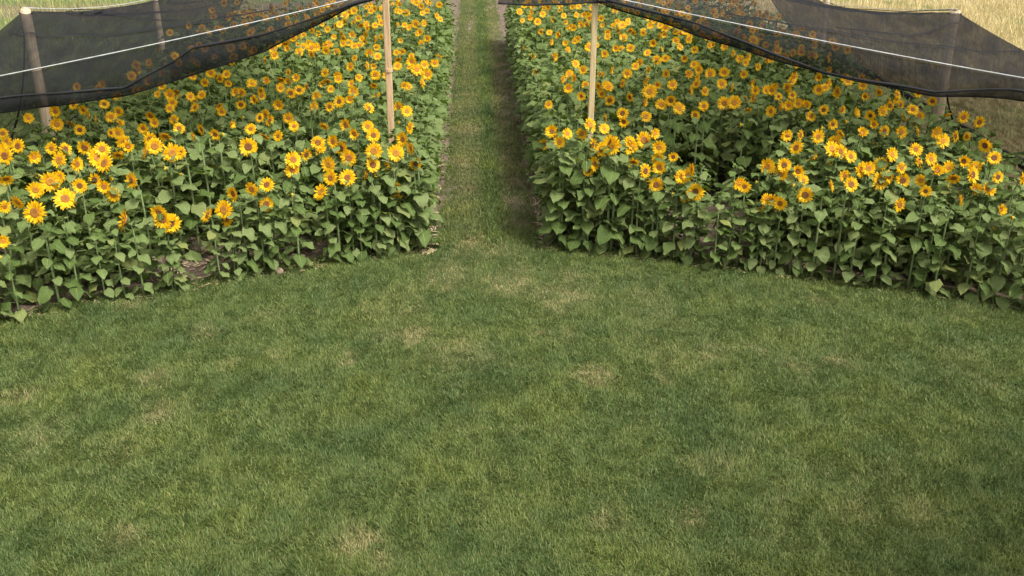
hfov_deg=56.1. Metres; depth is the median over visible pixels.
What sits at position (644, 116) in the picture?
sunflower
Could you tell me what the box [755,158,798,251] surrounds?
sunflower
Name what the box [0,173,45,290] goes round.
sunflower
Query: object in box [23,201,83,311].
sunflower
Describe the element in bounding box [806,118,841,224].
sunflower
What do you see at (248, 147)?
sunflower
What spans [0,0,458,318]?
soil
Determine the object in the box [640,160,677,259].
sunflower
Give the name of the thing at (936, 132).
sunflower
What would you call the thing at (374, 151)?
sunflower
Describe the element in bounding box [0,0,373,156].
shade net
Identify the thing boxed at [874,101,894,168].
sunflower
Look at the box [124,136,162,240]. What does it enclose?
sunflower
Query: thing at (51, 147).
sunflower
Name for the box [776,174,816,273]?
sunflower
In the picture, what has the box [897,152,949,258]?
sunflower
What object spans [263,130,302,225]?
sunflower
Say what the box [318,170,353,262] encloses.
sunflower
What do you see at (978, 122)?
sunflower
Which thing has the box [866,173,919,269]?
sunflower
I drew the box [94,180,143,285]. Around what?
sunflower
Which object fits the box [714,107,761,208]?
sunflower
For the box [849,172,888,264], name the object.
sunflower
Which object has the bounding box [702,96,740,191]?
sunflower
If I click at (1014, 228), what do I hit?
sunflower
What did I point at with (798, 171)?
sunflower
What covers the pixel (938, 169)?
sunflower
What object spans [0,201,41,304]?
sunflower
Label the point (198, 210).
sunflower
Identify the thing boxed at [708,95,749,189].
sunflower
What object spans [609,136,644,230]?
sunflower
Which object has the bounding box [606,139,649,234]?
sunflower
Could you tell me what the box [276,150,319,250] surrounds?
sunflower
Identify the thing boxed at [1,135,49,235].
sunflower
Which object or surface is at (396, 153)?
sunflower
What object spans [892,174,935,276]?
sunflower
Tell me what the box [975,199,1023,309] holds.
sunflower
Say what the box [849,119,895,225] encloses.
sunflower
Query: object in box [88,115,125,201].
sunflower
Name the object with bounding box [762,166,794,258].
sunflower
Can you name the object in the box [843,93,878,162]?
sunflower
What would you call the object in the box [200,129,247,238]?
sunflower
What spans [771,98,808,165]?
sunflower
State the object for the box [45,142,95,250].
sunflower
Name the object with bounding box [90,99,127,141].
sunflower
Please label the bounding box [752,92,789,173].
sunflower
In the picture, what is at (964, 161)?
sunflower
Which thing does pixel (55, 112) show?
sunflower
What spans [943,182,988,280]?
sunflower
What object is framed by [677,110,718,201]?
sunflower
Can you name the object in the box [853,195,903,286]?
sunflower
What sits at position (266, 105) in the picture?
sunflower
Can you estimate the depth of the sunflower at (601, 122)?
14.98 m
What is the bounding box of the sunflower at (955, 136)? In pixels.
[924,130,961,232]
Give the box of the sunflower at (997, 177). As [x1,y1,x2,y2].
[949,171,1011,286]
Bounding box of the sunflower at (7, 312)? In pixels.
[0,264,13,317]
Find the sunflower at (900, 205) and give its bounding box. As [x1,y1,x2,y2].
[863,197,908,284]
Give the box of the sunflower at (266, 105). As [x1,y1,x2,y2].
[250,95,283,177]
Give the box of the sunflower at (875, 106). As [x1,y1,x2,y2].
[858,98,896,183]
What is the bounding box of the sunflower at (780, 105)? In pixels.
[750,100,786,198]
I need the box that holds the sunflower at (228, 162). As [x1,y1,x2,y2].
[207,120,254,206]
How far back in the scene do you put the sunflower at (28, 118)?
14.81 m
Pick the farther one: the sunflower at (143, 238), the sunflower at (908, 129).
the sunflower at (908, 129)
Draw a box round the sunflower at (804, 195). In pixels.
[778,186,816,276]
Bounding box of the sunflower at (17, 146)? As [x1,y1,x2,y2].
[10,138,53,242]
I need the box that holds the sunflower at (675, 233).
[668,192,697,257]
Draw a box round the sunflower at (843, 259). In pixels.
[833,195,874,285]
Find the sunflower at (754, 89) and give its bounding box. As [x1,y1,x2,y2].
[729,86,769,180]
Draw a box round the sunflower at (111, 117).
[93,111,136,184]
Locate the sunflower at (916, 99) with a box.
[881,93,927,151]
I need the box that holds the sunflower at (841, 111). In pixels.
[811,106,854,182]
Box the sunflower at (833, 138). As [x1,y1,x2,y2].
[811,135,849,232]
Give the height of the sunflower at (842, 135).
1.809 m
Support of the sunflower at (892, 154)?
on the soil at (856, 269)
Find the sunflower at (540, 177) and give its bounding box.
[535,149,569,231]
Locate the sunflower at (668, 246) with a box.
[656,170,692,260]
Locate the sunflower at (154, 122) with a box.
[141,118,182,203]
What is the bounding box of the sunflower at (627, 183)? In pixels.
[609,158,650,255]
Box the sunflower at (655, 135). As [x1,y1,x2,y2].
[631,128,673,224]
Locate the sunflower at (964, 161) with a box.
[932,154,979,255]
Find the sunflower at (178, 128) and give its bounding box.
[163,123,215,234]
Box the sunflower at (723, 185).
[712,162,750,253]
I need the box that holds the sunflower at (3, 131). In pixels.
[0,128,32,221]
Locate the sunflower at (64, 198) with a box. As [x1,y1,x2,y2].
[49,187,97,288]
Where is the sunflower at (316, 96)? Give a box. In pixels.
[302,92,337,185]
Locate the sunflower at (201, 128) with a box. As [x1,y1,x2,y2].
[186,124,233,229]
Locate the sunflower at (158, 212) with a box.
[146,205,188,289]
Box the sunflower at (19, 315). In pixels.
[0,235,32,322]
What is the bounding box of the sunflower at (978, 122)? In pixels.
[953,116,986,178]
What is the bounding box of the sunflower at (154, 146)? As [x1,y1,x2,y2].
[140,137,187,252]
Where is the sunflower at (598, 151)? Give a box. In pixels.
[583,142,618,250]
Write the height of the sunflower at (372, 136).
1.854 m
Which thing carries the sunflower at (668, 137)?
on the soil at (856, 269)
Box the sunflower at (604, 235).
[591,134,635,254]
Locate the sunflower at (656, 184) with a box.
[637,177,670,254]
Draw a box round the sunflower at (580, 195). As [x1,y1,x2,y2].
[573,168,594,250]
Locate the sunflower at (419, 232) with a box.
[408,186,430,248]
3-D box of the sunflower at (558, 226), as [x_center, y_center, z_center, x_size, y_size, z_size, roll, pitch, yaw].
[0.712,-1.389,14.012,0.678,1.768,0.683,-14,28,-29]
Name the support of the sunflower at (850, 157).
on the soil at (856, 269)
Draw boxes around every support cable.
[0,0,346,75]
[22,0,143,8]
[625,0,1023,77]
[829,2,957,9]
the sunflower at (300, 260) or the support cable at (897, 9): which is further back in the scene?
the support cable at (897, 9)
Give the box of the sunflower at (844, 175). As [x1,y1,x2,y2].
[815,170,853,265]
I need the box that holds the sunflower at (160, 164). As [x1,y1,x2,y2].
[138,146,183,246]
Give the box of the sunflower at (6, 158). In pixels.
[0,146,45,269]
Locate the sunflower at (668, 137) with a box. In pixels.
[647,102,690,200]
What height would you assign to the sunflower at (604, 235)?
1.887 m
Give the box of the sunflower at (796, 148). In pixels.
[768,140,820,251]
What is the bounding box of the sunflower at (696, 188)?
[678,182,713,262]
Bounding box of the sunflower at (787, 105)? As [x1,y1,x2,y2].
[756,100,804,191]
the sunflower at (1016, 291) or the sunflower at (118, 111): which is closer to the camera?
the sunflower at (1016, 291)
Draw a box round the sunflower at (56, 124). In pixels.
[43,118,77,210]
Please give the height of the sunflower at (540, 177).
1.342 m
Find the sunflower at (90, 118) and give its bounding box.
[81,111,126,179]
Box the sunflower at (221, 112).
[208,108,244,201]
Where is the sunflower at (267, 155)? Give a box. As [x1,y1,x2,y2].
[253,133,296,223]
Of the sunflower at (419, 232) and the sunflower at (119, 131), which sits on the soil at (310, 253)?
the sunflower at (119, 131)
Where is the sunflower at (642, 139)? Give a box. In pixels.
[628,131,652,222]
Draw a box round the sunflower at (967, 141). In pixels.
[946,132,988,192]
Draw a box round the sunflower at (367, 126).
[353,120,394,224]
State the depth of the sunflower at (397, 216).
13.77 m
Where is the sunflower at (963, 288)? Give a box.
[946,203,992,296]
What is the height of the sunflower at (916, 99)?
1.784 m
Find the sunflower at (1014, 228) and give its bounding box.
[971,172,1023,285]
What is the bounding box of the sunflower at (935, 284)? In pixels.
[921,194,966,297]
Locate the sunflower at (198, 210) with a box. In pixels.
[163,146,219,252]
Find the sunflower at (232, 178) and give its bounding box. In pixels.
[218,173,252,270]
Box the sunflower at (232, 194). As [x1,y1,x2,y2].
[220,186,262,278]
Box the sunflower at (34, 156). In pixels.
[14,150,55,258]
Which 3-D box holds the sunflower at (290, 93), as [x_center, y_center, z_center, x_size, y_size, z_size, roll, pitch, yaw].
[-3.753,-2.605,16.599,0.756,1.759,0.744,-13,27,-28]
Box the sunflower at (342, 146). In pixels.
[334,141,368,236]
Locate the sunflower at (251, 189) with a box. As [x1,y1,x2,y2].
[237,182,281,276]
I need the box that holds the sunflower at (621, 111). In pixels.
[600,107,635,201]
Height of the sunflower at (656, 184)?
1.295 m
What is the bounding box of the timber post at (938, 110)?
[928,9,961,140]
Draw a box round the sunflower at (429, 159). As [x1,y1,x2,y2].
[400,139,438,228]
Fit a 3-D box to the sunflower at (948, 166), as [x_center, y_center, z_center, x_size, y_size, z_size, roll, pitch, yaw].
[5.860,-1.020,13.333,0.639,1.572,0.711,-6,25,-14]
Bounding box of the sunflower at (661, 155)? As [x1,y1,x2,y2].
[642,153,672,240]
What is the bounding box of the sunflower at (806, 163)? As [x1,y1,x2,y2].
[777,154,824,247]
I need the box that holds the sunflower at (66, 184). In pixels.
[45,170,102,278]
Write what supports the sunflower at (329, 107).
on the soil at (310, 253)
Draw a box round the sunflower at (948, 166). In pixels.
[920,160,964,251]
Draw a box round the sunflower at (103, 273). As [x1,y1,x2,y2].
[83,225,118,298]
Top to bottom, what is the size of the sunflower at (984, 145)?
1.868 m
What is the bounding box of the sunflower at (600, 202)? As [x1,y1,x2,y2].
[585,135,632,254]
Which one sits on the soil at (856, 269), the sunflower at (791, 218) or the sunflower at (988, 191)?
the sunflower at (988, 191)
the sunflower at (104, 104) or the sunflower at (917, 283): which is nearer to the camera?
the sunflower at (917, 283)
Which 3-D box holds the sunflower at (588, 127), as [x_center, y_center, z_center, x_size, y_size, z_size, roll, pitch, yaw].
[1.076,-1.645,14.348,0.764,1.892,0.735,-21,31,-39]
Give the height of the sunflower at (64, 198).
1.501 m
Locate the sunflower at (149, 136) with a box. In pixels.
[134,132,178,238]
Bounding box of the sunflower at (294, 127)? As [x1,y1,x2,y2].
[279,121,318,223]
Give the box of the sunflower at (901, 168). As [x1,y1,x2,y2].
[862,162,911,270]
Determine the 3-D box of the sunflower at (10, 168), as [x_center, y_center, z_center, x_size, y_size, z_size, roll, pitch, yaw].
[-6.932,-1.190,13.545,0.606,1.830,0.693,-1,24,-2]
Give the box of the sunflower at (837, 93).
[824,86,854,137]
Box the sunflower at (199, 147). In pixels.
[182,132,228,242]
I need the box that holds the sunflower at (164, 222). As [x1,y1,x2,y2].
[148,212,189,287]
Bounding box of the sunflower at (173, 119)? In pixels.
[160,114,200,188]
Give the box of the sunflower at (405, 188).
[383,158,417,251]
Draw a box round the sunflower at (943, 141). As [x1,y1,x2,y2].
[921,133,954,251]
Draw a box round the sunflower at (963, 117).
[927,110,971,163]
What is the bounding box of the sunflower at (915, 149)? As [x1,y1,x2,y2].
[874,142,929,259]
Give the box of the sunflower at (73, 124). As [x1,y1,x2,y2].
[64,120,94,184]
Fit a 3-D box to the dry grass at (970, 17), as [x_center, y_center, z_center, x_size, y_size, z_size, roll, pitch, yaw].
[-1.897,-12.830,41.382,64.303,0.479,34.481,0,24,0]
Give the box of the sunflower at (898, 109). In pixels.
[876,100,910,151]
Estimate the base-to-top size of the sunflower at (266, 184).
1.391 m
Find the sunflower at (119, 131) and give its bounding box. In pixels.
[103,127,141,227]
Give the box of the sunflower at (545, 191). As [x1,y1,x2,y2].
[535,149,570,244]
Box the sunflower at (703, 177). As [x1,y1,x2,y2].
[678,163,715,246]
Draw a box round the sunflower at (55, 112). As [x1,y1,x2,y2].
[47,106,74,190]
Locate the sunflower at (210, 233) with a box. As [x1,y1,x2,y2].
[200,208,233,279]
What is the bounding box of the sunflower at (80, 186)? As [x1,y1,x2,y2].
[63,178,114,288]
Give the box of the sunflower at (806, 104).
[779,100,819,158]
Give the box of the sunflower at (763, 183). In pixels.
[738,164,775,247]
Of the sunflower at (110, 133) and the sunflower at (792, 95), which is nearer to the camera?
the sunflower at (110, 133)
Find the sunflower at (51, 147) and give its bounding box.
[37,142,91,250]
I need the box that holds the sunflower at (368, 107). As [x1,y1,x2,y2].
[351,102,384,186]
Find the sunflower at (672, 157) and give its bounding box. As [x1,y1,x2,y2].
[655,152,686,244]
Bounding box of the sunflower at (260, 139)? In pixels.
[233,123,277,228]
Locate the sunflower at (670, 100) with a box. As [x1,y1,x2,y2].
[650,95,684,188]
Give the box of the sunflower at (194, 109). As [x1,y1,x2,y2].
[187,103,214,188]
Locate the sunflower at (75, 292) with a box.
[47,215,97,309]
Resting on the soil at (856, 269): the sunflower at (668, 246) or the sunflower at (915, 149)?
the sunflower at (915, 149)
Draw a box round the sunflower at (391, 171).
[372,142,410,238]
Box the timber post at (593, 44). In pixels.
[587,3,597,154]
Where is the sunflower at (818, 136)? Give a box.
[788,129,827,231]
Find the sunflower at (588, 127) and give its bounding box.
[557,117,598,228]
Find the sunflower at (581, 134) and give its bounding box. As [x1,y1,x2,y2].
[563,128,600,234]
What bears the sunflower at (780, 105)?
on the soil at (856, 269)
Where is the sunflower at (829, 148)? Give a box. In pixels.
[798,141,839,252]
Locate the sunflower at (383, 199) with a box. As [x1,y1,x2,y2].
[359,168,394,255]
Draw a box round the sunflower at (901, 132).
[867,126,914,231]
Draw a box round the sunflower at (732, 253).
[718,180,756,265]
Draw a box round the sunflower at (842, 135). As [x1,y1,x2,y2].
[822,129,863,234]
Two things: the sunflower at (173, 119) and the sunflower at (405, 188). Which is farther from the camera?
the sunflower at (173, 119)
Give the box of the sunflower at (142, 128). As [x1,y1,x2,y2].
[130,123,168,204]
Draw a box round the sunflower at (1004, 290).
[998,213,1023,294]
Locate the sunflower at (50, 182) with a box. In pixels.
[39,171,90,277]
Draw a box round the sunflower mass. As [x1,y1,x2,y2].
[0,0,1023,301]
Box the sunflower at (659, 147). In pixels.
[636,140,675,239]
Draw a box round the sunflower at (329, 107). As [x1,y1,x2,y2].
[309,102,344,197]
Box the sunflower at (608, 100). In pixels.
[594,95,618,181]
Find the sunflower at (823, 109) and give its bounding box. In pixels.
[795,105,842,170]
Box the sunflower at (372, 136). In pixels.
[354,128,389,235]
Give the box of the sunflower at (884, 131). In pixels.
[857,125,896,219]
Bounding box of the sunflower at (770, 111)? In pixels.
[745,105,796,206]
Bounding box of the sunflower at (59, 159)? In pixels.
[51,151,97,253]
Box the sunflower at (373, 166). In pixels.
[355,158,390,254]
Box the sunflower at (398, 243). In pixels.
[383,194,409,254]
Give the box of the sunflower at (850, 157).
[819,150,861,249]
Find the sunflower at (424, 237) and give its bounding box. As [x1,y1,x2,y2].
[393,143,444,253]
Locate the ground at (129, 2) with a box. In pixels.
[0,0,1023,236]
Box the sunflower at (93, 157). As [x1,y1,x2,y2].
[83,147,124,242]
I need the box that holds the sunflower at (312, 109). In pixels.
[290,101,328,201]
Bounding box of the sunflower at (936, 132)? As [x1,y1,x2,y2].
[902,126,949,237]
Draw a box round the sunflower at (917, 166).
[890,156,927,253]
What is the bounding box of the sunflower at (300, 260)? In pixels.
[274,185,315,276]
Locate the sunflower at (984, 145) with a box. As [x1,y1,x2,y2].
[960,138,1005,254]
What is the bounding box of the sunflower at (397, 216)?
[382,182,415,250]
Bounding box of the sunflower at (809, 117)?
[778,111,825,191]
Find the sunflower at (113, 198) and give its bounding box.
[101,187,144,284]
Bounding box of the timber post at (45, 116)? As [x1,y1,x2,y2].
[18,8,54,171]
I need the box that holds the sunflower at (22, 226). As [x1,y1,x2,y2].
[9,195,65,304]
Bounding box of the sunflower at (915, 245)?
[890,185,943,289]
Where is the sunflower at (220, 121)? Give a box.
[200,103,237,203]
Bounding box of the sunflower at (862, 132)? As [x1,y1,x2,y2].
[828,126,874,227]
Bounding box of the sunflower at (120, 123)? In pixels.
[101,118,142,201]
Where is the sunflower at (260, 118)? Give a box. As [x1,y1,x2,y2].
[250,113,285,219]
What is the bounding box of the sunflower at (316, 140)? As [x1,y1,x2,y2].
[301,136,341,239]
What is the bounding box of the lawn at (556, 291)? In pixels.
[0,227,1023,575]
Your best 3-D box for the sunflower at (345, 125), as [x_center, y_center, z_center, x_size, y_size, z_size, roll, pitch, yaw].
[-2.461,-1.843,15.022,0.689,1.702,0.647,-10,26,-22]
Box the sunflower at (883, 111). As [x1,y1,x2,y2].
[849,105,894,191]
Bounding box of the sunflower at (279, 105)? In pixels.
[272,99,307,182]
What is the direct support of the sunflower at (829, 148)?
on the soil at (856, 269)
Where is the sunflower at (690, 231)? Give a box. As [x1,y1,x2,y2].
[665,167,705,255]
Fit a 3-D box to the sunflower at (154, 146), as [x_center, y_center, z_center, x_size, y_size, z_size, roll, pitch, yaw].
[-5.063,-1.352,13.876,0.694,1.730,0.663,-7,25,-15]
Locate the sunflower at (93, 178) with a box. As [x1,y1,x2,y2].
[87,173,126,269]
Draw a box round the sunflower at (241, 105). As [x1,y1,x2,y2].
[225,100,263,203]
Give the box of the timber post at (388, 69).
[382,0,393,209]
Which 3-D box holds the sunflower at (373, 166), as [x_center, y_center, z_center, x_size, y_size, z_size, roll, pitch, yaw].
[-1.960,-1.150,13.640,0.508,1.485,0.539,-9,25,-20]
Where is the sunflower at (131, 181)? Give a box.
[122,172,169,283]
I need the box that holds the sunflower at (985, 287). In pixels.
[959,204,1011,304]
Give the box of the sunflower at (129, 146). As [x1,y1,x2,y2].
[114,140,161,250]
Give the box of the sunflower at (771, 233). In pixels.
[751,194,782,268]
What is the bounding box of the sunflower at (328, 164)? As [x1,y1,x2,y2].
[318,156,354,244]
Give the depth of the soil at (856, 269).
14.46 m
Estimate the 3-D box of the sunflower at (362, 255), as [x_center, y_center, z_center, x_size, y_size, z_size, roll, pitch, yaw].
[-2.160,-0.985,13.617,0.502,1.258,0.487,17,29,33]
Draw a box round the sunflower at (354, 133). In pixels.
[341,128,377,229]
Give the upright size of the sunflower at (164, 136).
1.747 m
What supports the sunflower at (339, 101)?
on the soil at (310, 253)
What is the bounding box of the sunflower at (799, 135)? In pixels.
[770,129,808,228]
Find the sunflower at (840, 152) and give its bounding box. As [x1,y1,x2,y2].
[813,144,853,252]
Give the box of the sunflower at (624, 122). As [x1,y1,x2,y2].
[613,116,636,197]
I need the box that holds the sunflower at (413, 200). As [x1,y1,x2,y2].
[402,160,437,237]
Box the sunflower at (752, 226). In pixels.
[739,204,768,270]
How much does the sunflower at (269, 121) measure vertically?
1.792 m
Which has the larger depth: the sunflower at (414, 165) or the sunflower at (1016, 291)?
the sunflower at (414, 165)
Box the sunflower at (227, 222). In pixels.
[221,213,250,276]
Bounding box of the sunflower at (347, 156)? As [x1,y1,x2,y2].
[333,149,370,242]
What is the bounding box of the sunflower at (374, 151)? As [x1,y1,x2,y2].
[358,142,403,249]
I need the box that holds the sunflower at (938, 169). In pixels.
[896,163,950,278]
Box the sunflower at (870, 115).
[845,110,888,195]
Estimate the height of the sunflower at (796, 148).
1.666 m
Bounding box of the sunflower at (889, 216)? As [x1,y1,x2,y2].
[849,170,899,268]
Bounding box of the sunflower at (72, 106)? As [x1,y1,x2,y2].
[63,103,99,171]
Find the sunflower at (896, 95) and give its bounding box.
[877,90,900,152]
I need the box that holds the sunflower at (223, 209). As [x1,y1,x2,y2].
[214,199,250,280]
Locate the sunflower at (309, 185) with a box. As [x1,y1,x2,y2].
[300,144,341,235]
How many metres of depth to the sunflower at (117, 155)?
13.50 m
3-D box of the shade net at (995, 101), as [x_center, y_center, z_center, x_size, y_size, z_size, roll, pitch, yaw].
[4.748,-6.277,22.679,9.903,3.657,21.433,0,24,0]
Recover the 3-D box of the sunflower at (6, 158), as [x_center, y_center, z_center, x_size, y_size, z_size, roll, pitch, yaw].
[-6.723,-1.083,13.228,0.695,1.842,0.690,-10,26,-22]
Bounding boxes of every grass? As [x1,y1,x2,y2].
[0,0,1023,49]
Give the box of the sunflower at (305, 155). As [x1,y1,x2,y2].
[291,148,321,237]
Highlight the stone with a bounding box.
[275,268,283,274]
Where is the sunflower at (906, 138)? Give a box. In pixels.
[881,127,928,213]
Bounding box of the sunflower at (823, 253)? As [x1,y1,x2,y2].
[796,180,837,281]
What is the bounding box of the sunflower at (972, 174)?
[925,165,982,279]
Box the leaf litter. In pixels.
[2,69,1019,326]
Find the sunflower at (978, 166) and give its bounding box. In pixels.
[944,161,985,260]
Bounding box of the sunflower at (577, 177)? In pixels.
[556,138,603,250]
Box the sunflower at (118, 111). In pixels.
[107,106,140,165]
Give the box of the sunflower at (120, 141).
[108,135,153,237]
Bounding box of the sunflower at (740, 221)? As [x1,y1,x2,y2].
[713,177,749,265]
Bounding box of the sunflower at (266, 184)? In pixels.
[251,177,294,273]
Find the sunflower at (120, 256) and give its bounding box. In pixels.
[101,221,143,300]
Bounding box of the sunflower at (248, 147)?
[234,137,277,244]
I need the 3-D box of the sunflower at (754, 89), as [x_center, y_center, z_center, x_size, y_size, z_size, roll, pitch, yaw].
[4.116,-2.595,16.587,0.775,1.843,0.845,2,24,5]
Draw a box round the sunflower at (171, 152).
[154,142,208,260]
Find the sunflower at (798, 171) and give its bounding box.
[775,164,811,254]
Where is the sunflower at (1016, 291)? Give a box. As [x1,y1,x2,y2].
[1005,236,1023,307]
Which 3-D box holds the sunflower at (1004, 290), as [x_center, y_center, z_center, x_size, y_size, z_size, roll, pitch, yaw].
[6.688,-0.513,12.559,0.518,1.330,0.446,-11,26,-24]
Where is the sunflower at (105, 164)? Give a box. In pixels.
[91,153,143,266]
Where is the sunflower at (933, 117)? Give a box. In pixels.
[920,112,953,164]
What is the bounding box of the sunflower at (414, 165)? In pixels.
[402,158,436,247]
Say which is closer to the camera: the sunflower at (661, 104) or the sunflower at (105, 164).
the sunflower at (105, 164)
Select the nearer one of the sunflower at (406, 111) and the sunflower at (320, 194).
the sunflower at (320, 194)
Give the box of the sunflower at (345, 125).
[330,119,366,217]
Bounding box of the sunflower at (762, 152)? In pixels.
[731,93,769,199]
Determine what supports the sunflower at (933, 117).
on the soil at (856, 269)
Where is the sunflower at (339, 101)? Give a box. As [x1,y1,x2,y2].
[327,95,364,189]
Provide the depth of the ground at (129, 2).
37.14 m
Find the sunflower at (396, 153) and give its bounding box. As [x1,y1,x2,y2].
[375,144,423,255]
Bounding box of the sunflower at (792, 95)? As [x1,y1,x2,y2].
[767,90,801,173]
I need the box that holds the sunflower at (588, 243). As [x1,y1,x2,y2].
[567,156,607,251]
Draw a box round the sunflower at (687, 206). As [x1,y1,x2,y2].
[667,163,717,266]
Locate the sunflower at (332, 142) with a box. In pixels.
[321,135,358,232]
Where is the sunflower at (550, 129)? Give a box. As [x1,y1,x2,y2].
[530,124,568,231]
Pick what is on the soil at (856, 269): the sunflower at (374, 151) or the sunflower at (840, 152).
the sunflower at (840, 152)
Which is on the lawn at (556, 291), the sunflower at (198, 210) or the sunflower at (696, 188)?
the sunflower at (696, 188)
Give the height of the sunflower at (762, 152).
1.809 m
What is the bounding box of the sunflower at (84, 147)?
[75,140,109,236]
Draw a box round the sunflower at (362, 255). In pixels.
[344,177,379,262]
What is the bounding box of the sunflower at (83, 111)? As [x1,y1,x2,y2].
[68,105,105,200]
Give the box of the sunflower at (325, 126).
[311,122,352,209]
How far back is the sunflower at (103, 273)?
12.29 m
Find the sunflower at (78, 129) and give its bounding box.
[68,124,106,194]
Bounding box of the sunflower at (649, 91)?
[632,84,667,163]
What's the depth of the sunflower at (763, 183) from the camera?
13.53 m
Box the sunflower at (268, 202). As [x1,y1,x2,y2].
[255,196,284,270]
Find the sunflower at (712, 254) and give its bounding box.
[698,190,734,268]
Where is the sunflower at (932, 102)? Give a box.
[900,97,950,195]
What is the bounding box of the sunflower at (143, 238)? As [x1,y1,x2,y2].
[117,209,160,294]
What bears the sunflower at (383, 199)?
on the lawn at (556, 291)
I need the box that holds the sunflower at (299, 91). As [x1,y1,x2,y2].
[287,85,315,150]
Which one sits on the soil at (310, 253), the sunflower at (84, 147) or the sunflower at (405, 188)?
the sunflower at (84, 147)
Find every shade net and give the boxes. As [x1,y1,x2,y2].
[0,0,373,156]
[498,0,1023,168]
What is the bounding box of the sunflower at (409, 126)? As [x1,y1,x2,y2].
[391,121,422,199]
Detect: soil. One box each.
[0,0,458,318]
[497,0,1023,299]
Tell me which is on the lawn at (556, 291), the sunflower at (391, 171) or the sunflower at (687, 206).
the sunflower at (687, 206)
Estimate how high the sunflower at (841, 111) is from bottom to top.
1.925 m
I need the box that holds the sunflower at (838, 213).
[820,161,874,261]
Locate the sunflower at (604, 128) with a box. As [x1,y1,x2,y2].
[578,123,619,227]
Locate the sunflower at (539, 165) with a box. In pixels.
[532,139,549,197]
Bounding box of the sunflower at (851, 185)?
[813,176,864,279]
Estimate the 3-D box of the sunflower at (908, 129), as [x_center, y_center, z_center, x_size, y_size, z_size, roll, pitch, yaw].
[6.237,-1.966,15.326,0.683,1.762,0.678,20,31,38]
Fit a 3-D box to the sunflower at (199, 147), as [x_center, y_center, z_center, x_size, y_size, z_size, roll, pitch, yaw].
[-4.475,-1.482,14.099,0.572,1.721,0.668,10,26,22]
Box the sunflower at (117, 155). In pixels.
[108,150,155,237]
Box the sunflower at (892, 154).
[859,147,902,257]
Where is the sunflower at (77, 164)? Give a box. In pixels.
[52,156,103,273]
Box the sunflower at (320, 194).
[313,183,341,262]
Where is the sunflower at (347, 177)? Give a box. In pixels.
[330,169,369,257]
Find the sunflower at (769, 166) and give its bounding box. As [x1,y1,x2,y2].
[751,158,786,256]
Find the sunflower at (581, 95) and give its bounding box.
[566,91,596,129]
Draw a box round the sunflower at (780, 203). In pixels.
[760,196,795,274]
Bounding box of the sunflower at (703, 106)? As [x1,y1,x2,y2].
[682,101,720,202]
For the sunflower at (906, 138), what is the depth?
14.09 m
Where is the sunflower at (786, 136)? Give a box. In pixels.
[762,129,793,220]
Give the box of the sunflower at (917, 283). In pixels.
[908,196,953,295]
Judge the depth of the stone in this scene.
13.24 m
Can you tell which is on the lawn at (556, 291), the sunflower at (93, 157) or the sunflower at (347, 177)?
the sunflower at (347, 177)
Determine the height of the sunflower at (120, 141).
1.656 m
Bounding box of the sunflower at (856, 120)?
[828,107,864,167]
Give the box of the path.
[437,0,537,229]
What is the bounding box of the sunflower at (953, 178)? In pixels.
[914,173,964,277]
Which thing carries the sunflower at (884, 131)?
on the soil at (856, 269)
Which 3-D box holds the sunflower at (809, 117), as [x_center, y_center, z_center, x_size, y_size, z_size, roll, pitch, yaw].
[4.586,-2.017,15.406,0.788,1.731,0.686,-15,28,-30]
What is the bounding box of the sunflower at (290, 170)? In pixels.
[275,164,313,255]
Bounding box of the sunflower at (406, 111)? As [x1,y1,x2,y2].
[394,105,426,209]
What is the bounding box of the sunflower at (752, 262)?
[742,193,775,273]
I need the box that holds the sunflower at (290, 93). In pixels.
[277,88,313,168]
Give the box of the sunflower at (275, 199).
[253,170,286,262]
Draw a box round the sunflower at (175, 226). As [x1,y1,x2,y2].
[160,213,197,289]
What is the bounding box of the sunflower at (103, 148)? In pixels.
[85,141,138,247]
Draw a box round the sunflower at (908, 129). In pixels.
[888,112,926,193]
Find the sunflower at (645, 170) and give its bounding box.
[622,163,657,256]
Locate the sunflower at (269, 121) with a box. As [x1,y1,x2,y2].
[249,115,289,218]
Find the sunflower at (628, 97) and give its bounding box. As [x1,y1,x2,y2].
[623,92,653,170]
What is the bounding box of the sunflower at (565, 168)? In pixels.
[533,128,583,248]
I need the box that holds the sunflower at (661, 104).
[645,98,674,180]
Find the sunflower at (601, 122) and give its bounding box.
[581,114,612,213]
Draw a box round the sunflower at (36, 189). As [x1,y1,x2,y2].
[21,181,68,283]
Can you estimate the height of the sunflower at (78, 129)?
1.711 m
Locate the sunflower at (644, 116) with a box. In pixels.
[626,111,665,204]
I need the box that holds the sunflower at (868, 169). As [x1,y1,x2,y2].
[838,160,877,264]
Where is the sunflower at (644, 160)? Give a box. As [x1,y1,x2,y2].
[626,158,660,242]
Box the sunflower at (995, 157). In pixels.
[959,151,1010,267]
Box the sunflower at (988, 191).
[946,182,996,283]
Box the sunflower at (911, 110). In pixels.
[883,104,927,193]
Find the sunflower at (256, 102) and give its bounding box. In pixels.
[241,95,275,178]
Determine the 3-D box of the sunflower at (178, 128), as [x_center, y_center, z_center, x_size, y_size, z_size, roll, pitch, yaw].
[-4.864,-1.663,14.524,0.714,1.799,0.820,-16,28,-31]
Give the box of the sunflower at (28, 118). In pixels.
[12,113,55,178]
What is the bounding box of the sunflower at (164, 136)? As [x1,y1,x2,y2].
[152,132,199,231]
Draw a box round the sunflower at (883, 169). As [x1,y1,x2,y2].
[857,157,891,254]
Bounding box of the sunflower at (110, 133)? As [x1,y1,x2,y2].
[87,129,125,216]
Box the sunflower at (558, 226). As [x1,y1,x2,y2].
[532,136,580,244]
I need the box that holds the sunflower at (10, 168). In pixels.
[0,142,45,259]
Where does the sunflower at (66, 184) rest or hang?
on the soil at (310, 253)
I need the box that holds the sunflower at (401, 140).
[385,131,431,236]

